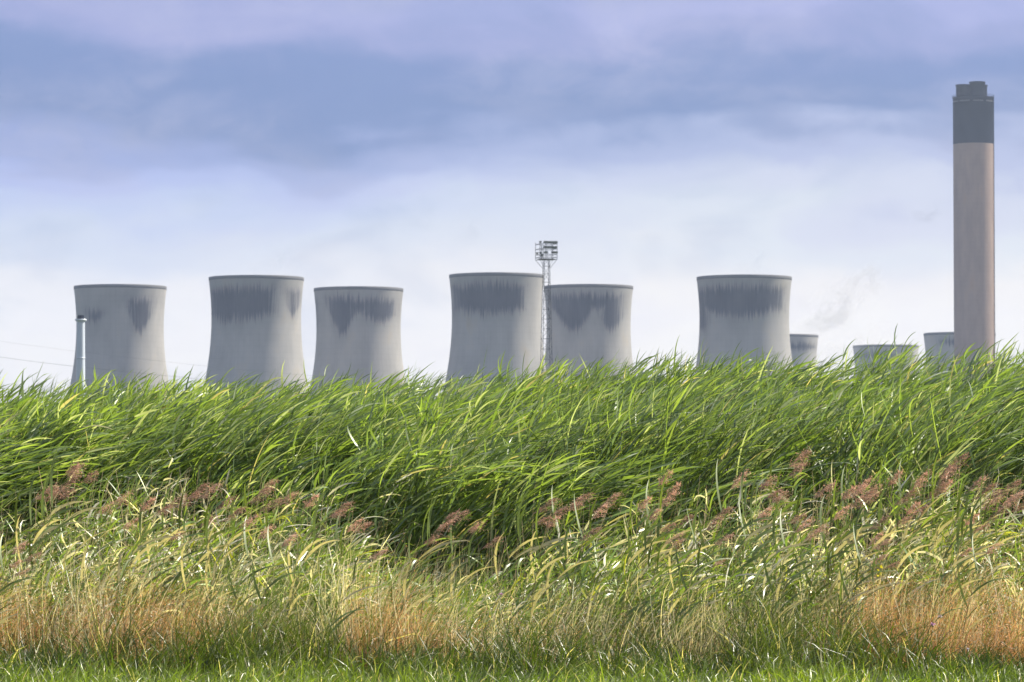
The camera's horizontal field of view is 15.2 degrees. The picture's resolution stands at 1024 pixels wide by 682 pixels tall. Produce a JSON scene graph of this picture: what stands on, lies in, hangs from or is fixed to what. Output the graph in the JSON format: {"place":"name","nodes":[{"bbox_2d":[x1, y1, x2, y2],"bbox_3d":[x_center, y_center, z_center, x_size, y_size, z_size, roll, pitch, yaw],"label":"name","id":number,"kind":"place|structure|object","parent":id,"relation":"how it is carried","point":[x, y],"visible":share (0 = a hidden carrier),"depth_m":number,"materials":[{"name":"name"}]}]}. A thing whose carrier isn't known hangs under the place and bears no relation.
{"place":"outdoors","nodes":[
{"label":"outdoors","id":0,"kind":"place"},
{"bbox_2d":[68,284,171,409],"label":"cooling tower","id":1,"kind":"structure","parent":0,"point":[125,322],"depth_m":2028.44,"materials":[{"name":"concrete"}]},
{"bbox_2d":[205,275,307,410],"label":"cooling tower","id":2,"kind":"structure","parent":0,"point":[256,324],"depth_m":1945.78,"materials":[{"name":"concrete"}]},
{"bbox_2d":[311,286,405,415],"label":"cooling tower","id":3,"kind":"structure","parent":0,"point":[357,327],"depth_m":2050.05,"materials":[{"name":"concrete"}]},
{"bbox_2d":[444,272,545,404],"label":"cooling tower","id":4,"kind":"structure","parent":0,"point":[497,313],"depth_m":1923.56,"materials":[{"name":"concrete"}]},
{"bbox_2d":[0,566,1023,681],"bbox_3d":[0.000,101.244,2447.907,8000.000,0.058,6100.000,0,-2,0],"label":"ground","id":5,"kind":"structure","parent":0,"point":[514,675],"depth_m":24.57,"materials":[{"name":"green plant"}]},
{"bbox_2d":[0,481,58,592],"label":"plumed reed","id":6,"kind":"object","parent":5,"relation":"on","point":[15,512],"visible":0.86,"depth_m":26.54,"materials":[{"name":"green plant"}]},
{"bbox_2d":[8,473,67,584],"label":"plumed reed","id":7,"kind":"object","parent":5,"relation":"on","point":[33,532],"visible":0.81,"depth_m":26.69,"materials":[{"name":"green plant"}]},
{"bbox_2d":[14,464,82,637],"bbox_3d":[-3.159,1.516,26.170,0.470,1.409,0.286,0,-2,-6],"label":"plumed reed","id":8,"kind":"object","parent":5,"relation":"on","point":[51,522],"visible":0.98,"depth_m":26.18,"materials":[{"name":"green plant"}]},
{"bbox_2d":[24,467,81,595],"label":"plumed reed","id":9,"kind":"object","parent":5,"relation":"on","point":[53,527],"visible":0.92,"depth_m":26.88,"materials":[{"name":"green plant"}]},
{"bbox_2d":[25,441,85,589],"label":"plumed reed","id":10,"kind":"object","parent":5,"relation":"on","point":[54,510],"visible":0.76,"depth_m":26.96,"materials":[{"name":"green plant"}]},
{"bbox_2d":[25,449,89,621],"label":"plumed reed","id":11,"kind":"object","parent":5,"relation":"on","point":[59,512],"visible":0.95,"depth_m":26.50,"materials":[{"name":"green plant"}]},
{"bbox_2d":[44,448,101,580],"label":"plumed reed","id":12,"kind":"object","parent":5,"relation":"on","point":[74,514],"visible":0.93,"depth_m":27.01,"materials":[{"name":"green plant"}]},
{"bbox_2d":[75,315,86,405],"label":"white chimney","id":13,"kind":"object","parent":5,"relation":"on","point":[80,354],"visible":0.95,"depth_m":819.89,"materials":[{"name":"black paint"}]},
{"bbox_2d":[53,482,115,643],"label":"plumed reed","id":14,"kind":"object","parent":5,"relation":"on","point":[102,512],"visible":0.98,"depth_m":26.31,"materials":[{"name":"green plant"}]},
{"bbox_2d":[76,469,134,610],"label":"plumed reed","id":15,"kind":"object","parent":5,"relation":"on","point":[118,500],"visible":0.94,"depth_m":26.15,"materials":[{"name":"green plant"}]},
{"bbox_2d":[107,484,180,637],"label":"plumed reed","id":16,"kind":"object","parent":5,"relation":"on","point":[142,545],"visible":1,"depth_m":25.95,"materials":[{"name":"green plant"}]},
{"bbox_2d":[122,486,174,621],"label":"plumed reed","id":17,"kind":"object","parent":5,"relation":"on","point":[144,508],"visible":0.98,"depth_m":25.82,"materials":[{"name":"green plant"}]},
{"bbox_2d":[131,521,188,625],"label":"plumed reed","id":18,"kind":"object","parent":5,"relation":"on","point":[157,566],"visible":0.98,"depth_m":25.96,"materials":[{"name":"green plant"}]},
{"bbox_2d":[137,478,204,600],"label":"plumed reed","id":19,"kind":"object","parent":5,"relation":"on","point":[162,515],"visible":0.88,"depth_m":26.52,"materials":[{"name":"green plant"}]},
{"bbox_2d":[145,472,212,618],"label":"plumed reed","id":20,"kind":"object","parent":5,"relation":"on","point":[202,488],"visible":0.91,"depth_m":26.63,"materials":[{"name":"green plant"}]},
{"bbox_2d":[145,481,226,631],"bbox_3d":[-2.213,1.575,26.071,0.566,1.284,0.191,0,-2,-12],"label":"plumed reed","id":21,"kind":"object","parent":5,"relation":"on","point":[179,547],"visible":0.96,"depth_m":26.10,"materials":[{"name":"green plant"}]},
{"bbox_2d":[181,495,243,614],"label":"plumed reed","id":22,"kind":"object","parent":5,"relation":"on","point":[214,535],"visible":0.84,"depth_m":26.25,"materials":[{"name":"green plant"}]},
{"bbox_2d":[177,496,248,643],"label":"plumed reed","id":23,"kind":"object","parent":5,"relation":"on","point":[208,552],"visible":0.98,"depth_m":25.68,"materials":[{"name":"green plant"}]},
{"bbox_2d":[200,496,261,628],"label":"plumed reed","id":24,"kind":"object","parent":5,"relation":"on","point":[223,558],"visible":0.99,"depth_m":25.66,"materials":[{"name":"green plant"}]},
{"bbox_2d":[202,475,274,632],"bbox_3d":[-1.867,1.564,26.269,0.470,1.322,0.286,1,-2,-20],"label":"plumed reed","id":25,"kind":"object","parent":5,"relation":"on","point":[231,511],"visible":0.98,"depth_m":26.28,"materials":[{"name":"green plant"}]},
{"bbox_2d":[202,478,285,640],"bbox_3d":[-1.808,1.556,26.072,0.561,1.322,0.262,-1,-2,13],"label":"plumed reed","id":26,"kind":"object","parent":5,"relation":"on","point":[266,509],"visible":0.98,"depth_m":26.04,"materials":[{"name":"green plant"}]},
{"bbox_2d":[226,517,285,629],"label":"plumed reed","id":27,"kind":"object","parent":5,"relation":"on","point":[251,574],"visible":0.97,"depth_m":25.69,"materials":[{"name":"green plant"}]},
{"bbox_2d":[242,492,300,608],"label":"plumed reed","id":28,"kind":"object","parent":5,"relation":"on","point":[278,528],"visible":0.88,"depth_m":26.75,"materials":[{"name":"green plant"}]},
{"bbox_2d":[252,525,310,645],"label":"plumed reed","id":29,"kind":"object","parent":5,"relation":"on","point":[277,579],"visible":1,"depth_m":25.43,"materials":[{"name":"green plant"}]},
{"bbox_2d":[286,484,333,648],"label":"plumed reed","id":30,"kind":"object","parent":5,"relation":"on","point":[305,535],"visible":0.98,"depth_m":25.99,"materials":[{"name":"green plant"}]},
{"bbox_2d":[286,488,352,629],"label":"plumed reed","id":31,"kind":"object","parent":5,"relation":"on","point":[311,552],"visible":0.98,"depth_m":25.84,"materials":[{"name":"green plant"}]},
{"bbox_2d":[323,547,391,665],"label":"plumed reed","id":32,"kind":"object","parent":5,"relation":"on","point":[352,611],"visible":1,"depth_m":25.27,"materials":[{"name":"green plant"}]},
{"bbox_2d":[394,503,455,652],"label":"plumed reed","id":33,"kind":"object","parent":5,"relation":"on","point":[408,597],"visible":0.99,"depth_m":25.65,"materials":[{"name":"green plant"}]},
{"bbox_2d":[389,488,471,636],"bbox_3d":[-0.538,1.595,25.822,0.561,1.224,0.262,-1,-2,19],"label":"plumed reed","id":34,"kind":"object","parent":5,"relation":"on","point":[454,516],"visible":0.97,"depth_m":25.78,"materials":[{"name":"green plant"}]},
{"bbox_2d":[398,493,467,652],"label":"plumed reed","id":35,"kind":"object","parent":5,"relation":"on","point":[439,545],"visible":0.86,"depth_m":26.29,"materials":[{"name":"green plant"}]},
{"bbox_2d":[425,511,488,633],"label":"plumed reed","id":36,"kind":"object","parent":5,"relation":"on","point":[472,527],"visible":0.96,"depth_m":26.26,"materials":[{"name":"green plant"}]},
{"bbox_2d":[447,528,504,624],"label":"plumed reed","id":37,"kind":"object","parent":5,"relation":"on","point":[471,574],"visible":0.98,"depth_m":26.14,"materials":[{"name":"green plant"}]},
{"bbox_2d":[0,533,1023,673],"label":"dry grass","id":38,"kind":"structure","parent":5,"relation":"on","point":[996,634],"depth_m":25.64,"materials":[{"name":"beige plant"}]},
{"bbox_2d":[0,323,1023,640],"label":"reed bed","id":39,"kind":"object","parent":5,"relation":"on","point":[492,453],"visible":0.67,"depth_m":28.92,"materials":[{"name":"green plant"}]},
{"bbox_2d":[0,455,1023,672],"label":"mixed reeds","id":40,"kind":"object","parent":5,"relation":"on","point":[609,577],"visible":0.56,"depth_m":26.66,"materials":[{"name":"green plant"}]},
{"bbox_2d":[495,500,555,609],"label":"plumed reed","id":41,"kind":"object","parent":5,"relation":"on","point":[520,524],"visible":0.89,"depth_m":26.49,"materials":[{"name":"green plant"}]},
{"bbox_2d":[492,488,559,614],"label":"plumed reed","id":42,"kind":"object","parent":5,"relation":"on","point":[519,546],"visible":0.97,"depth_m":26.44,"materials":[{"name":"green plant"}]},
{"bbox_2d":[507,486,573,640],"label":"plumed reed","id":43,"kind":"object","parent":5,"relation":"on","point":[538,554],"visible":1,"depth_m":25.86,"materials":[{"name":"green plant"}]},
{"bbox_2d":[535,241,557,382],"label":"floodlight mast","id":44,"kind":"object","parent":5,"relation":"on","point":[551,247],"visible":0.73,"depth_m":700.43,"materials":[{"name":"metal"}]},
{"bbox_2d":[528,506,580,648],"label":"plumed reed","id":45,"kind":"object","parent":5,"relation":"on","point":[548,564],"visible":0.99,"depth_m":25.80,"materials":[{"name":"green plant"}]},
{"bbox_2d":[526,480,593,625],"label":"plumed reed","id":46,"kind":"object","parent":5,"relation":"on","point":[563,536],"visible":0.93,"depth_m":26.66,"materials":[{"name":"green plant"}]},
{"bbox_2d":[535,484,600,622],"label":"plumed reed","id":47,"kind":"object","parent":5,"relation":"on","point":[558,555],"visible":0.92,"depth_m":26.80,"materials":[{"name":"green plant"}]},
{"bbox_2d":[537,517,601,657],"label":"plumed reed","id":48,"kind":"object","parent":5,"relation":"on","point":[548,576],"visible":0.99,"depth_m":25.66,"materials":[{"name":"green plant"}]},
{"bbox_2d":[559,496,622,620],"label":"plumed reed","id":49,"kind":"object","parent":5,"relation":"on","point":[579,565],"visible":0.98,"depth_m":26.14,"materials":[{"name":"green plant"}]},
{"bbox_2d":[567,490,629,615],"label":"plumed reed","id":50,"kind":"object","parent":5,"relation":"on","point":[598,533],"visible":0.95,"depth_m":26.58,"materials":[{"name":"green plant"}]},
{"bbox_2d":[614,507,675,655],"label":"plumed reed","id":51,"kind":"object","parent":5,"relation":"on","point":[643,561],"visible":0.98,"depth_m":25.95,"materials":[{"name":"green plant"}]},
{"bbox_2d":[621,483,674,640],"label":"plumed reed","id":52,"kind":"object","parent":5,"relation":"on","point":[636,540],"visible":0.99,"depth_m":26.18,"materials":[{"name":"green plant"}]},
{"bbox_2d":[620,530,685,636],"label":"plumed reed","id":53,"kind":"object","parent":5,"relation":"on","point":[681,534],"visible":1,"depth_m":25.70,"materials":[{"name":"green plant"}]},
{"bbox_2d":[628,480,691,599],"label":"plumed reed","id":54,"kind":"object","parent":5,"relation":"on","point":[647,510],"visible":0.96,"depth_m":26.68,"materials":[{"name":"green plant"}]},
{"bbox_2d":[636,538,688,641],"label":"plumed reed","id":55,"kind":"object","parent":5,"relation":"on","point":[658,575],"visible":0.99,"depth_m":25.59,"materials":[{"name":"green plant"}]},
{"bbox_2d":[642,456,690,589],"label":"plumed reed","id":56,"kind":"object","parent":5,"relation":"on","point":[668,507],"visible":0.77,"depth_m":27.08,"materials":[{"name":"green plant"}]},
{"bbox_2d":[651,469,708,603],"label":"plumed reed","id":57,"kind":"object","parent":5,"relation":"on","point":[675,520],"visible":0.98,"depth_m":26.49,"materials":[{"name":"green plant"}]},
{"bbox_2d":[664,495,735,653],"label":"plumed reed","id":58,"kind":"object","parent":5,"relation":"on","point":[696,551],"visible":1,"depth_m":25.89,"materials":[{"name":"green plant"}]},
{"bbox_2d":[667,532,737,653],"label":"plumed reed","id":59,"kind":"object","parent":5,"relation":"on","point":[694,604],"visible":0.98,"depth_m":25.50,"materials":[{"name":"green plant"}]},
{"bbox_2d":[675,506,737,647],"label":"plumed reed","id":60,"kind":"object","parent":5,"relation":"on","point":[701,567],"visible":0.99,"depth_m":25.76,"materials":[{"name":"green plant"}]},
{"bbox_2d":[699,460,760,600],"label":"plumed reed","id":61,"kind":"object","parent":5,"relation":"on","point":[731,530],"visible":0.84,"depth_m":26.88,"materials":[{"name":"green plant"}]},
{"bbox_2d":[713,462,781,654],"bbox_3d":[1.622,1.526,26.267,0.480,1.397,0.272,0,-2,-3],"label":"plumed reed","id":62,"kind":"object","parent":5,"relation":"on","point":[755,520],"visible":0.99,"depth_m":26.36,"materials":[{"name":"green plant"}]},
{"bbox_2d":[723,496,786,615],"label":"plumed reed","id":63,"kind":"object","parent":5,"relation":"on","point":[757,555],"visible":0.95,"depth_m":26.48,"materials":[{"name":"green plant"}]},
{"bbox_2d":[723,465,787,622],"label":"plumed reed","id":64,"kind":"object","parent":5,"relation":"on","point":[761,528],"visible":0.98,"depth_m":26.20,"materials":[{"name":"green plant"}]},
{"bbox_2d":[739,479,792,587],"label":"plumed reed","id":65,"kind":"object","parent":5,"relation":"on","point":[759,548],"visible":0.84,"depth_m":26.98,"materials":[{"name":"green plant"}]},
{"bbox_2d":[740,494,809,662],"bbox_3d":[1.767,1.601,25.563,0.318,1.189,0.401,2,-3,-39],"label":"plumed reed","id":66,"kind":"object","parent":5,"relation":"on","point":[777,551],"visible":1,"depth_m":25.60,"materials":[{"name":"green plant"}]},
{"bbox_2d":[746,445,814,584],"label":"plumed reed","id":67,"kind":"object","parent":5,"relation":"on","point":[793,465],"visible":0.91,"depth_m":27.05,"materials":[{"name":"green plant"}]},
{"bbox_2d":[754,460,815,578],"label":"plumed reed","id":68,"kind":"object","parent":5,"relation":"on","point":[795,501],"visible":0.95,"depth_m":27.25,"materials":[{"name":"green plant"}]},
{"bbox_2d":[763,508,827,632],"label":"plumed reed","id":69,"kind":"object","parent":5,"relation":"on","point":[786,572],"visible":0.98,"depth_m":25.59,"materials":[{"name":"green plant"}]},
{"bbox_2d":[770,514,820,642],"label":"plumed reed","id":70,"kind":"object","parent":5,"relation":"on","point":[810,536],"visible":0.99,"depth_m":25.64,"materials":[{"name":"green plant"}]},
{"bbox_2d":[774,517,831,627],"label":"plumed reed","id":71,"kind":"object","parent":5,"relation":"on","point":[789,582],"visible":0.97,"depth_m":25.85,"materials":[{"name":"green plant"}]},
{"bbox_2d":[772,480,838,587],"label":"plumed reed","id":72,"kind":"object","parent":5,"relation":"on","point":[827,487],"visible":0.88,"depth_m":26.91,"materials":[{"name":"green plant"}]},
{"bbox_2d":[800,495,862,625],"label":"plumed reed","id":73,"kind":"object","parent":5,"relation":"on","point":[829,558],"visible":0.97,"depth_m":26.05,"materials":[{"name":"green plant"}]},
{"bbox_2d":[825,472,878,614],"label":"plumed reed","id":74,"kind":"object","parent":5,"relation":"on","point":[841,546],"visible":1,"depth_m":26.06,"materials":[{"name":"green plant"}]},
{"bbox_2d":[822,471,885,609],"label":"plumed reed","id":75,"kind":"object","parent":5,"relation":"on","point":[872,492],"visible":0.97,"depth_m":26.37,"materials":[{"name":"green plant"}]},
{"bbox_2d":[822,466,887,622],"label":"plumed reed","id":76,"kind":"object","parent":5,"relation":"on","point":[860,491],"visible":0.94,"depth_m":26.46,"materials":[{"name":"green plant"}]},
{"bbox_2d":[834,504,892,619],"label":"plumed reed","id":77,"kind":"object","parent":5,"relation":"on","point":[855,531],"visible":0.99,"depth_m":25.89,"materials":[{"name":"green plant"}]},
{"bbox_2d":[839,524,895,641],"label":"plumed reed","id":78,"kind":"object","parent":5,"relation":"on","point":[869,575],"visible":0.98,"depth_m":25.50,"materials":[{"name":"green plant"}]},
{"bbox_2d":[853,478,920,611],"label":"plumed reed","id":79,"kind":"object","parent":5,"relation":"on","point":[886,535],"visible":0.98,"depth_m":26.11,"materials":[{"name":"green plant"}]},
{"bbox_2d":[872,457,923,600],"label":"plumed reed","id":80,"kind":"object","parent":5,"relation":"on","point":[895,510],"visible":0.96,"depth_m":26.65,"materials":[{"name":"green plant"}]},
{"bbox_2d":[887,491,934,632],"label":"plumed reed","id":81,"kind":"object","parent":5,"relation":"on","point":[904,545],"visible":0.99,"depth_m":25.84,"materials":[{"name":"green plant"}]},
{"bbox_2d":[881,458,943,594],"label":"plumed reed","id":82,"kind":"object","parent":5,"relation":"on","point":[916,483],"visible":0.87,"depth_m":26.75,"materials":[{"name":"green plant"}]},
{"bbox_2d":[886,468,950,597],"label":"plumed reed","id":83,"kind":"object","parent":5,"relation":"on","point":[940,489],"visible":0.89,"depth_m":26.75,"materials":[{"name":"green plant"}]},
{"bbox_2d":[895,451,959,620],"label":"plumed reed","id":84,"kind":"object","parent":5,"relation":"on","point":[921,494],"visible":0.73,"depth_m":26.84,"materials":[{"name":"green plant"}]},
{"bbox_2d":[899,426,970,597],"bbox_3d":[2.902,1.396,26.449,0.561,1.673,0.262,-1,-3,28],"label":"plumed reed","id":85,"kind":"object","parent":5,"relation":"on","point":[949,468],"visible":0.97,"depth_m":26.41,"materials":[{"name":"green plant"}]},
{"bbox_2d":[925,468,973,570],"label":"plumed reed","id":86,"kind":"object","parent":5,"relation":"on","point":[942,522],"visible":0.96,"depth_m":26.88,"materials":[{"name":"green plant"}]},
{"bbox_2d":[923,450,976,582],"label":"plumed reed","id":87,"kind":"object","parent":5,"relation":"on","point":[941,512],"visible":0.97,"depth_m":26.56,"materials":[{"name":"green plant"}]},
{"bbox_2d":[926,505,995,653],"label":"plumed reed","id":88,"kind":"object","parent":5,"relation":"on","point":[966,557],"visible":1,"depth_m":25.45,"materials":[{"name":"green plant"}]},
{"bbox_2d":[934,473,997,609],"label":"plumed reed","id":89,"kind":"object","parent":5,"relation":"on","point":[959,497],"visible":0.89,"depth_m":26.52,"materials":[{"name":"green plant"}]},
{"bbox_2d":[932,471,999,608],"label":"plumed reed","id":90,"kind":"object","parent":5,"relation":"on","point":[984,491],"visible":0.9,"depth_m":26.61,"materials":[{"name":"green plant"}]},
{"bbox_2d":[945,539,991,649],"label":"plumed reed","id":91,"kind":"object","parent":5,"relation":"on","point":[963,585],"visible":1,"depth_m":25.58,"materials":[{"name":"green plant"}]},
{"bbox_2d":[932,494,1004,612],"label":"plumed reed","id":92,"kind":"object","parent":5,"relation":"on","point":[962,523],"visible":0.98,"depth_m":26.44,"materials":[{"name":"green plant"}]},
{"bbox_2d":[952,81,994,397],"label":"power station chimney","id":93,"kind":"object","parent":5,"relation":"on","point":[973,212],"visible":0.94,"depth_m":2372.52,"materials":[{"name":"concrete"}]},
{"bbox_2d":[943,495,1009,642],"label":"plumed reed","id":94,"kind":"object","parent":5,"relation":"on","point":[971,519],"visible":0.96,"depth_m":26.13,"materials":[{"name":"green plant"}]},
{"bbox_2d":[958,536,1013,656],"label":"plumed reed","id":95,"kind":"object","parent":5,"relation":"on","point":[982,585],"visible":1,"depth_m":25.38,"materials":[{"name":"green plant"}]},
{"bbox_2d":[949,456,1022,602],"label":"plumed reed","id":96,"kind":"object","parent":5,"relation":"on","point":[1002,491],"visible":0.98,"depth_m":26.27,"materials":[{"name":"green plant"}]},
{"bbox_2d":[958,490,1023,597],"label":"plumed reed","id":97,"kind":"object","parent":5,"relation":"on","point":[1015,497],"visible":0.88,"depth_m":26.49,"materials":[{"name":"green plant"}]},
{"bbox_2d":[969,487,1023,617],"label":"plumed reed","id":98,"kind":"object","parent":5,"relation":"on","point":[995,523],"visible":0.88,"depth_m":26.64,"materials":[{"name":"green plant"}]},
{"bbox_2d":[0,0,1023,405],"label":"sky","id":99,"kind":"structure","parent":0,"point":[409,145],"materials":[{"name":"blue"}]},
{"bbox_2d":[544,284,632,409],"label":"cooling tower","id":100,"kind":"structure","parent":0,"point":[590,323],"depth_m":2027.92,"materials":[{"name":"concrete"}]},
{"bbox_2d":[692,274,797,411],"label":"cooling tower","id":101,"kind":"structure","parent":0,"point":[751,311],"depth_m":1942.59,"materials":[{"name":"concrete"}]},
{"bbox_2d":[790,334,817,391],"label":"cooling tower","id":102,"kind":"structure","parent":0,"point":[806,344],"depth_m":2645.07,"materials":[{"name":"concrete"}]},
{"bbox_2d":[853,344,918,384],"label":"cooling tower","id":103,"kind":"structure","parent":0,"point":[857,348],"depth_m":2827.62,"materials":[{"name":"concrete"}]},
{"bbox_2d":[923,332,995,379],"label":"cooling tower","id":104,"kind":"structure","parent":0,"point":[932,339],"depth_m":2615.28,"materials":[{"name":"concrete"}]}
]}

